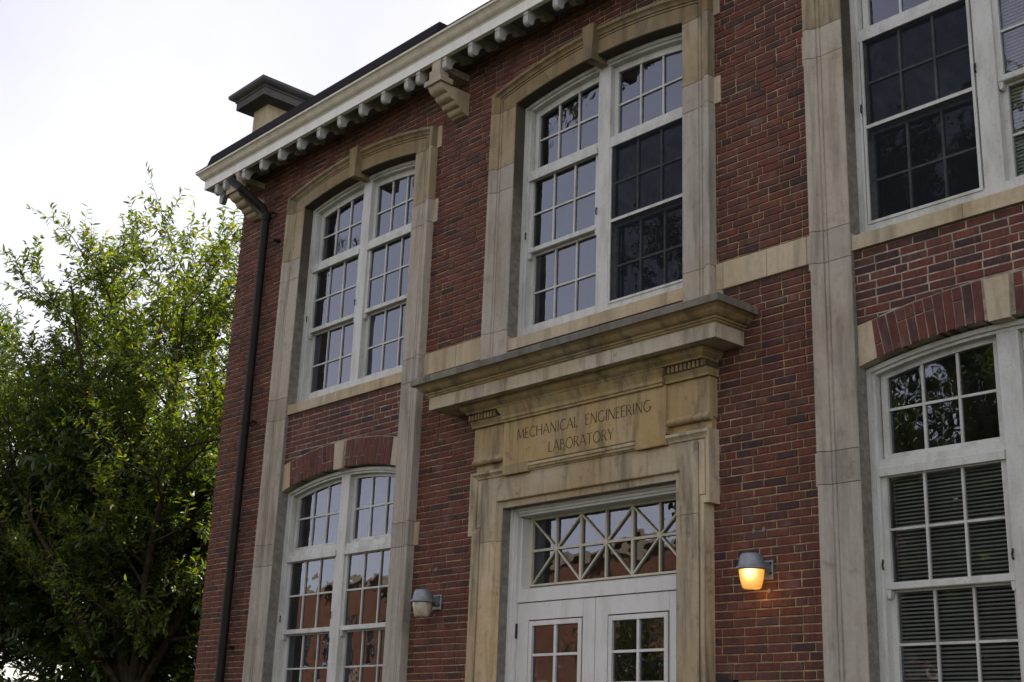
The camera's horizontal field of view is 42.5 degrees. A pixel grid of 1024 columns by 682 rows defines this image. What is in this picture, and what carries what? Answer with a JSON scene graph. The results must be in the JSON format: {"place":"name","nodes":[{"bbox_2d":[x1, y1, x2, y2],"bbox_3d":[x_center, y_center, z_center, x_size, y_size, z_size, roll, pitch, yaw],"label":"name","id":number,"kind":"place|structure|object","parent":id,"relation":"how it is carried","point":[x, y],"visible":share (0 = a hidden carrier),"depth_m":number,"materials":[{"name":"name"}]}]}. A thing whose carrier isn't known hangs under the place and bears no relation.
{"place":"outdoors","nodes":[
{"label":"outdoors","id":0,"kind":"place"},
{"bbox_2d":[0,0,489,680],"label":"sky","id":1,"kind":"structure","parent":0,"point":[92,92],"materials":[{"name":"white"}]},
{"bbox_2d":[194,0,1023,681],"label":"brick building","id":2,"kind":"structure","parent":0,"point":[590,340],"depth_m":11.67,"materials":[{"name":"brick"}]},
{"bbox_2d":[272,466,395,681],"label":"window","id":3,"kind":"structure","parent":2,"relation":"in","point":[346,552],"depth_m":14.31,"materials":[{"name":"white paint"}]},
{"bbox_2d":[297,160,415,402],"bbox_3d":[-1.687,-0.664,15.177,0.243,2.603,2.216,17,-23,-39],"label":"window","id":4,"kind":"structure","parent":2,"relation":"in","point":[372,241],"depth_m":15.33,"materials":[{"name":"white paint"}]},
{"bbox_2d":[410,589,442,617],"bbox_3d":[-0.821,2.496,12.502,0.317,0.263,0.240,17,-23,-39],"label":"wall lamp","id":5,"kind":"object","parent":2,"relation":"attached to","point":[423,601],"visible":1,"depth_m":12.42,"materials":[{"name":"grey metal"}]},
{"bbox_2d":[515,597,595,681],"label":"door","id":6,"kind":"structure","parent":2,"relation":"in","point":[582,612],"depth_m":11.49,"materials":[{"name":"white paint"}]},
{"bbox_2d":[517,32,682,336],"bbox_3d":[0.907,-1.438,12.411,0.243,2.603,2.216,17,-23,-39],"label":"window","id":7,"kind":"structure","parent":2,"relation":"in","point":[637,229],"depth_m":12.26,"materials":[{"name":"white paint"}]},
{"bbox_2d":[594,591,675,681],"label":"door","id":8,"kind":"structure","parent":2,"relation":"in","point":[609,609],"depth_m":10.85,"materials":[{"name":"white paint"}]},
{"bbox_2d":[735,552,774,589],"bbox_3d":[1.794,1.702,9.720,0.317,0.263,0.240,17,-23,-39],"label":"wall lamp","id":9,"kind":"object","parent":2,"relation":"attached to","point":[755,569],"visible":1,"depth_m":9.63,"materials":[{"name":"glass"}]},
{"bbox_2d":[849,0,1023,233],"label":"window","id":10,"kind":"structure","parent":2,"relation":"in","point":[933,82],"depth_m":9.79,"materials":[{"name":"white paint"}]},
{"bbox_2d":[866,318,1023,681],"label":"window","id":11,"kind":"structure","parent":2,"relation":"in","point":[1006,451],"depth_m":9.00,"materials":[{"name":"white paint"}]},
{"label":"ground","id":12,"kind":"structure","parent":0,"visible":0},
{"bbox_2d":[0,297,179,672],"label":"leafy tree","id":13,"kind":"object","parent":12,"relation":"on","point":[87,353],"visible":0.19,"depth_m":22.69,"materials":[{"name":"green plant"}]},
{"bbox_2d":[0,360,217,681],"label":"leafy tree","id":14,"kind":"object","parent":12,"relation":"on","point":[54,651],"visible":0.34,"depth_m":21.48,"materials":[{"name":"green plant"}]},
{"bbox_2d":[0,161,243,681],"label":"leafy tree","id":15,"kind":"object","parent":12,"relation":"on","point":[139,614],"visible":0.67,"depth_m":21.12,"materials":[{"name":"green plant"}]}
]}

